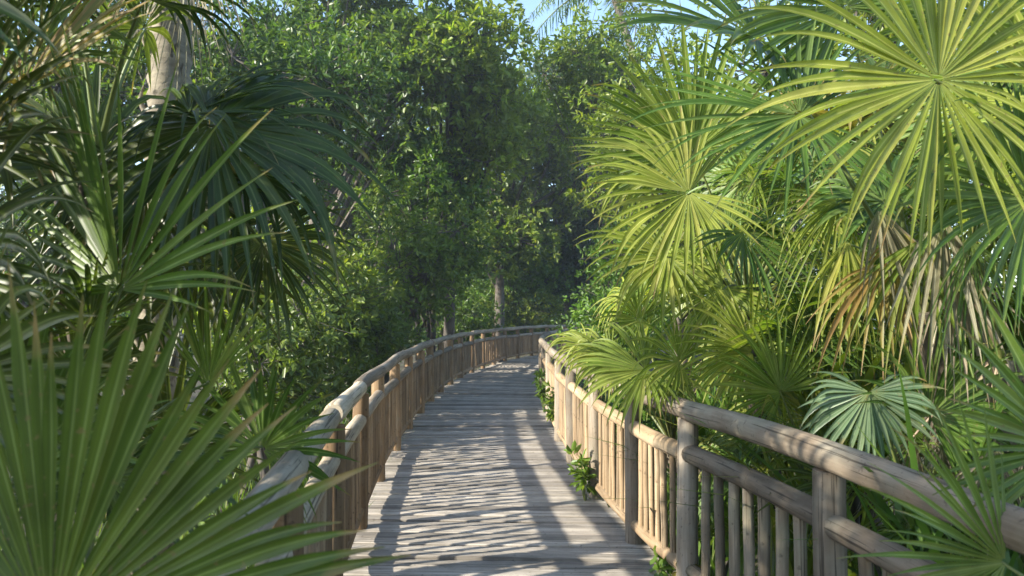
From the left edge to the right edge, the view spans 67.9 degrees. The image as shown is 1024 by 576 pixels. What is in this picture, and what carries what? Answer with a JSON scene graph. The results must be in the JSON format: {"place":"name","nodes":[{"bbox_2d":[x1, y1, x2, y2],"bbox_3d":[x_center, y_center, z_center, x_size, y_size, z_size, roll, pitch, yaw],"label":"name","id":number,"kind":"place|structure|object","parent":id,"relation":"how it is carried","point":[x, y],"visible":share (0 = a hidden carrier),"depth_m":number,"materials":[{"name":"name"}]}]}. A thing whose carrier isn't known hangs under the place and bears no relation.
{"place":"outdoors","nodes":[
{"label":"outdoors","id":0,"kind":"place"},
{"bbox_2d":[2,319,932,575],"bbox_3d":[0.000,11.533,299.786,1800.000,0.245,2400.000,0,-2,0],"label":"ground","id":1,"kind":"structure","parent":0,"point":[193,396],"depth_m":18.86,"materials":[{"name":"brown soil"}]},
{"bbox_2d":[0,0,151,355],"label":"fan palm","id":2,"kind":"object","parent":1,"relation":"on","point":[18,42],"visible":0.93,"depth_m":2.12,"materials":[{"name":"green plant"}]},
{"bbox_2d":[7,297,201,476],"bbox_3d":[-5.733,1.224,8.507,3.692,2.491,3.246,-1,-2,31],"label":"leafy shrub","id":3,"kind":"object","parent":1,"relation":"on","point":[187,365],"depth_m":8.99,"materials":[{"name":"green plant"}]},
{"bbox_2d":[0,0,234,270],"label":"broadleaf tree","id":4,"kind":"object","parent":1,"relation":"on","point":[126,92],"visible":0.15,"depth_m":12.15,"materials":[{"name":"green plant"}]},
{"bbox_2d":[0,192,256,335],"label":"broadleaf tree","id":5,"kind":"object","parent":1,"relation":"on","point":[36,228],"visible":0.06,"depth_m":14.37,"materials":[{"name":"green plant"}]},
{"bbox_2d":[64,493,253,573],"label":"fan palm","id":6,"kind":"object","parent":1,"relation":"on","point":[200,523],"visible":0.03,"depth_m":4.68,"materials":[{"name":"green plant"}]},
{"bbox_2d":[95,0,256,575],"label":"fan palm","id":7,"kind":"object","parent":1,"relation":"on","point":[161,77],"visible":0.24,"depth_m":3.89,"materials":[{"name":"green plant"}]},
{"bbox_2d":[0,2,360,575],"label":"fan palm","id":8,"kind":"object","parent":1,"relation":"on","point":[162,270],"visible":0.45,"depth_m":2.33,"materials":[{"name":"green plant"}]},
{"bbox_2d":[0,0,408,575],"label":"fan palm","id":9,"kind":"object","parent":1,"relation":"on","point":[278,148],"visible":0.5,"depth_m":3.03,"materials":[{"name":"green plant"}]},
{"bbox_2d":[0,220,410,575],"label":"fan palm","id":10,"kind":"object","parent":1,"relation":"on","point":[40,410],"visible":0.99,"depth_m":1.24,"materials":[{"name":"green plant"}]},
{"bbox_2d":[186,265,372,499],"bbox_3d":[-2.775,1.081,9.138,2.041,2.779,3.250,0,-2,0],"label":"leafy shrub","id":11,"kind":"object","parent":1,"relation":"on","point":[307,370],"visible":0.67,"depth_m":8.79,"materials":[{"name":"green plant"}]},
{"bbox_2d":[181,204,404,457],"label":"broadleaf tree","id":12,"kind":"object","parent":1,"relation":"on","point":[356,258],"visible":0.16,"depth_m":11.42,"materials":[{"name":"green plant"}]},
{"bbox_2d":[190,0,418,419],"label":"broadleaf tree","id":13,"kind":"object","parent":1,"relation":"on","point":[321,66],"visible":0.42,"depth_m":12.54,"materials":[{"name":"green plant"}]},
{"bbox_2d":[192,0,498,395],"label":"broadleaf tree","id":14,"kind":"object","parent":1,"relation":"on","point":[387,21],"visible":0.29,"depth_m":18.06,"materials":[{"name":"green plant"}]},
{"bbox_2d":[310,265,429,424],"bbox_3d":[-2.485,1.086,13.324,1.725,3.009,4.923,0,-2,4],"label":"leafy shrub","id":15,"kind":"object","parent":1,"relation":"on","point":[389,335],"visible":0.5,"depth_m":12.69,"materials":[{"name":"green plant"}]},
{"bbox_2d":[283,146,491,318],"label":"broadleaf tree","id":16,"kind":"object","parent":1,"relation":"on","point":[356,232],"visible":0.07,"depth_m":24.39,"materials":[{"name":"green plant"}]},
{"bbox_2d":[351,118,503,360],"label":"broadleaf tree","id":17,"kind":"object","parent":1,"relation":"on","point":[429,173],"visible":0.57,"depth_m":18.15,"materials":[{"name":"green plant"}]},
{"bbox_2d":[349,161,519,396],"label":"broadleaf tree","id":18,"kind":"object","parent":1,"relation":"on","point":[419,260],"visible":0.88,"depth_m":16.55,"materials":[{"name":"green plant"}]},
{"bbox_2d":[409,271,504,375],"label":"leafy shrub","id":19,"kind":"object","parent":1,"relation":"on","point":[470,323],"visible":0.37,"depth_m":22.79,"materials":[{"name":"green plant"}]},
{"bbox_2d":[366,0,549,385],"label":"broadleaf tree","id":20,"kind":"object","parent":1,"relation":"on","point":[480,135],"visible":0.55,"depth_m":18.79,"materials":[{"name":"green plant"}]},
{"bbox_2d":[0,383,943,575],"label":"undergrowth","id":21,"kind":"object","parent":1,"relation":"on","point":[224,506],"visible":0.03,"depth_m":7.73,"materials":[{"name":"green plant"}]},
{"bbox_2d":[420,260,588,337],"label":"broadleaf tree","id":22,"kind":"object","parent":1,"relation":"on","point":[514,302],"visible":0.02,"depth_m":37.23,"materials":[{"name":"green plant"}]},
{"bbox_2d":[0,29,1015,350],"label":"wood","id":23,"kind":"object","parent":1,"relation":"on","point":[528,75],"depth_m":44.19,"materials":[{"name":"green plant"}]},
{"bbox_2d":[405,48,617,362],"bbox_3d":[0.017,-3.263,30.347,9.241,12.792,7.007,1,-2,-22],"label":"broadleaf tree","id":24,"kind":"object","parent":1,"relation":"on","point":[512,219],"visible":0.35,"depth_m":29.43,"materials":[{"name":"green plant"}]},
{"bbox_2d":[461,282,571,337],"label":"leafy shrub","id":25,"kind":"object","parent":1,"relation":"on","point":[534,316],"visible":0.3,"depth_m":31.24,"materials":[{"name":"green plant"}]},
{"bbox_2d":[465,216,577,316],"bbox_3d":[0.367,-0.121,32.446,5.035,6.622,4.827,0,-2,0],"label":"leafy shrub","id":26,"kind":"object","parent":1,"relation":"on","point":[523,285],"visible":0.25,"depth_m":31.66,"materials":[{"name":"green plant"}]},
{"bbox_2d":[343,346,713,575],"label":"boardwalk","id":27,"kind":"structure","parent":1,"relation":"on","point":[478,465],"depth_m":6.25,"materials":[{"name":"grey wood"}]},
{"bbox_2d":[221,324,671,575],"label":"log railing","id":28,"kind":"object","parent":27,"relation":"attached to","point":[380,422],"visible":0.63,"depth_m":5.95,"materials":[{"name":"orange wood"}]},
{"bbox_2d":[531,368,545,411],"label":"deck weed","id":29,"kind":"object","parent":27,"relation":"on","point":[541,388],"visible":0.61,"depth_m":11.81,"materials":[{"name":"green plant"}]},
{"bbox_2d":[542,381,554,422],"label":"deck weed","id":30,"kind":"object","parent":27,"relation":"on","point":[548,402],"visible":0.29,"depth_m":9.83,"materials":[{"name":"green plant"}]},
{"bbox_2d":[564,440,596,500],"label":"deck weed","id":31,"kind":"object","parent":27,"relation":"on","point":[582,475],"visible":0.99,"depth_m":6.28,"materials":[{"name":"green plant"}]},
{"bbox_2d":[648,545,675,575],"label":"deck weed","id":32,"kind":"object","parent":27,"relation":"on","point":[661,566],"visible":0.89,"depth_m":4.46,"materials":[{"name":"green plant"}]},
{"bbox_2d":[672,562,700,575],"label":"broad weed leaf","id":33,"kind":"object","parent":27,"relation":"on","point":[674,572],"visible":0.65,"depth_m":4.22,"materials":[{"name":"green plant"}]},
{"bbox_2d":[538,327,1023,575],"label":"log railing","id":34,"kind":"object","parent":27,"relation":"attached to","point":[822,511],"visible":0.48,"depth_m":3.69,"materials":[{"name":"brown wood"}]},
{"bbox_2d":[503,40,634,328],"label":"broadleaf tree","id":35,"kind":"object","parent":1,"relation":"on","point":[572,256],"visible":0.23,"depth_m":33.21,"materials":[{"name":"green plant"}]},
{"bbox_2d":[499,0,710,298],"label":"broadleaf tree","id":36,"kind":"object","parent":1,"relation":"on","point":[591,65],"visible":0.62,"depth_m":21.11,"materials":[{"name":"green plant"}]},
{"bbox_2d":[562,215,653,401],"bbox_3d":[1.897,0.539,13.930,1.931,4.147,3.228,-1,-2,19],"label":"leafy shrub","id":37,"kind":"object","parent":1,"relation":"on","point":[607,280],"visible":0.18,"depth_m":13.25,"materials":[{"name":"green plant"}]},
{"bbox_2d":[547,282,673,406],"bbox_3d":[1.497,1.177,10.358,1.981,2.644,2.681,0,-2,0],"label":"leafy shrub","id":38,"kind":"object","parent":1,"relation":"on","point":[581,310],"visible":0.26,"depth_m":10.01,"materials":[{"name":"green plant"}]},
{"bbox_2d":[516,0,718,310],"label":"coconut palm","id":39,"kind":"object","parent":1,"relation":"on","point":[569,6],"visible":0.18,"depth_m":26.25,"materials":[{"name":"green plant"}]},
{"bbox_2d":[544,282,717,510],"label":"fan palm","id":40,"kind":"object","parent":1,"relation":"on","point":[598,355],"visible":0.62,"depth_m":4.54,"materials":[{"name":"green plant"}]},
{"bbox_2d":[609,369,710,550],"bbox_3d":[1.235,1.547,6.979,1.094,1.694,1.773,0,-2,0],"label":"leafy shrub","id":41,"kind":"object","parent":1,"relation":"on","point":[650,423],"visible":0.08,"depth_m":6.56,"materials":[{"name":"green plant"}]},
{"bbox_2d":[563,57,778,386],"bbox_3d":[3.306,-0.930,15.369,4.640,7.156,4.688,0,-2,0],"label":"fan palm","id":42,"kind":"object","parent":1,"relation":"on","point":[609,117],"visible":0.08,"depth_m":14.98,"materials":[{"name":"green plant"}]},
{"bbox_2d":[587,206,797,503],"bbox_3d":[1.796,0.794,7.471,1.940,3.221,2.332,0,-2,0],"label":"fan palm","id":43,"kind":"object","parent":1,"relation":"on","point":[685,314],"visible":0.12,"depth_m":7.53,"materials":[{"name":"green plant"}]},
{"bbox_2d":[651,328,776,481],"bbox_3d":[1.686,1.184,5.932,1.768,2.287,2.047,0,-2,0],"label":"strap leaved plant","id":44,"kind":"object","parent":1,"relation":"on","point":[702,432],"visible":0.1,"depth_m":5.81,"materials":[{"name":"green plant"}]},
{"bbox_2d":[582,421,884,575],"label":"strap leaved plant","id":45,"kind":"object","parent":1,"relation":"on","point":[712,541],"visible":0.16,"depth_m":4.82,"materials":[{"name":"green plant"}]},
{"bbox_2d":[569,3,924,552],"bbox_3d":[1.470,0.340,4.853,2.304,3.980,2.126,0,-2,0],"label":"fan palm","id":46,"kind":"object","parent":1,"relation":"on","point":[639,181],"visible":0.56,"depth_m":4.45,"materials":[{"name":"green plant"}]},
{"bbox_2d":[649,248,926,567],"bbox_3d":[1.844,0.968,4.327,2.675,2.617,2.028,-1,-2,35],"label":"fan palm","id":47,"kind":"object","parent":1,"relation":"on","point":[870,373],"visible":0.13,"depth_m":4.22,"materials":[{"name":"green plant"}]},
{"bbox_2d":[643,387,934,575],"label":"strap leaved plant","id":48,"kind":"object","parent":1,"relation":"on","point":[865,522],"visible":0.23,"depth_m":3.87,"materials":[{"name":"green plant"}]},
{"bbox_2d":[680,312,931,575],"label":"fan palm","id":49,"kind":"object","parent":1,"relation":"on","point":[721,441],"visible":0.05,"depth_m":4.94,"materials":[{"name":"green plant"}]},
{"bbox_2d":[659,106,954,485],"bbox_3d":[3.161,0.199,8.500,3.272,4.494,2.455,-1,-2,30],"label":"fan palm","id":50,"kind":"object","parent":1,"relation":"on","point":[804,268],"visible":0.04,"depth_m":8.38,"materials":[{"name":"green plant"}]},
{"bbox_2d":[602,0,1023,548],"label":"fan palm","id":51,"kind":"object","parent":1,"relation":"on","point":[765,22],"visible":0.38,"depth_m":3.31,"materials":[{"name":"green plant"}]},
{"bbox_2d":[669,271,972,568],"bbox_3d":[1.758,1.095,4.529,1.817,2.449,1.866,0,-2,0],"label":"fan palm","id":52,"kind":"object","parent":1,"relation":"on","point":[762,390],"visible":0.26,"depth_m":4.15,"materials":[{"name":"green plant"}]},
{"bbox_2d":[672,40,999,349],"bbox_3d":[2.750,0.048,6.284,2.250,4.633,2.560,1,-2,-18],"label":"fan palm","id":53,"kind":"object","parent":1,"relation":"on","point":[713,175],"visible":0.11,"depth_m":6.44,"materials":[{"name":"green plant"}]},
{"bbox_2d":[653,0,1022,441],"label":"fan palm","id":54,"kind":"object","parent":1,"relation":"on","point":[872,18],"visible":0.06,"depth_m":11.65,"materials":[{"name":"green plant"}]},
{"bbox_2d":[680,353,1023,575],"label":"strap leaved plant","id":55,"kind":"object","parent":1,"relation":"on","point":[884,512],"visible":0.17,"depth_m":3.10,"materials":[{"name":"green plant"}]},
{"bbox_2d":[726,0,1023,335],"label":"fan palm","id":56,"kind":"object","parent":1,"relation":"on","point":[939,25],"visible":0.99,"depth_m":2.57,"materials":[{"name":"green plant"}]},
{"bbox_2d":[753,322,1023,575],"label":"fan palm","id":57,"kind":"object","parent":1,"relation":"on","point":[874,422],"visible":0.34,"depth_m":3.16,"materials":[{"name":"green plant"}]},
{"bbox_2d":[754,218,1023,444],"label":"palm tree","id":58,"kind":"object","parent":1,"relation":"on","point":[1019,338],"visible":0.07,"depth_m":3.62,"materials":[{"name":"green plant"}]},
{"bbox_2d":[766,210,1023,568],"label":"fan palm","id":59,"kind":"object","parent":1,"relation":"on","point":[967,312],"visible":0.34,"depth_m":3.18,"materials":[{"name":"green plant"}]},
{"bbox_2d":[836,290,1023,575],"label":"fan palm","id":60,"kind":"object","parent":1,"relation":"on","point":[976,566],"visible":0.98,"depth_m":1.91,"materials":[{"name":"green plant"}]},
{"bbox_2d":[878,9,1023,189],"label":"fan palm","id":61,"kind":"object","parent":1,"relation":"on","point":[971,109],"visible":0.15,"depth_m":4.37,"materials":[{"name":"green plant"}]},
{"bbox_2d":[942,9,1023,334],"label":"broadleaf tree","id":62,"kind":"object","parent":1,"relation":"on","point":[993,249],"depth_m":11.26,"materials":[{"name":"green plant"}]},
{"bbox_2d":[0,0,1023,300],"label":"sky","id":63,"kind":"structure","parent":0,"point":[529,6],"materials":[{"name":"blue"}]}
]}

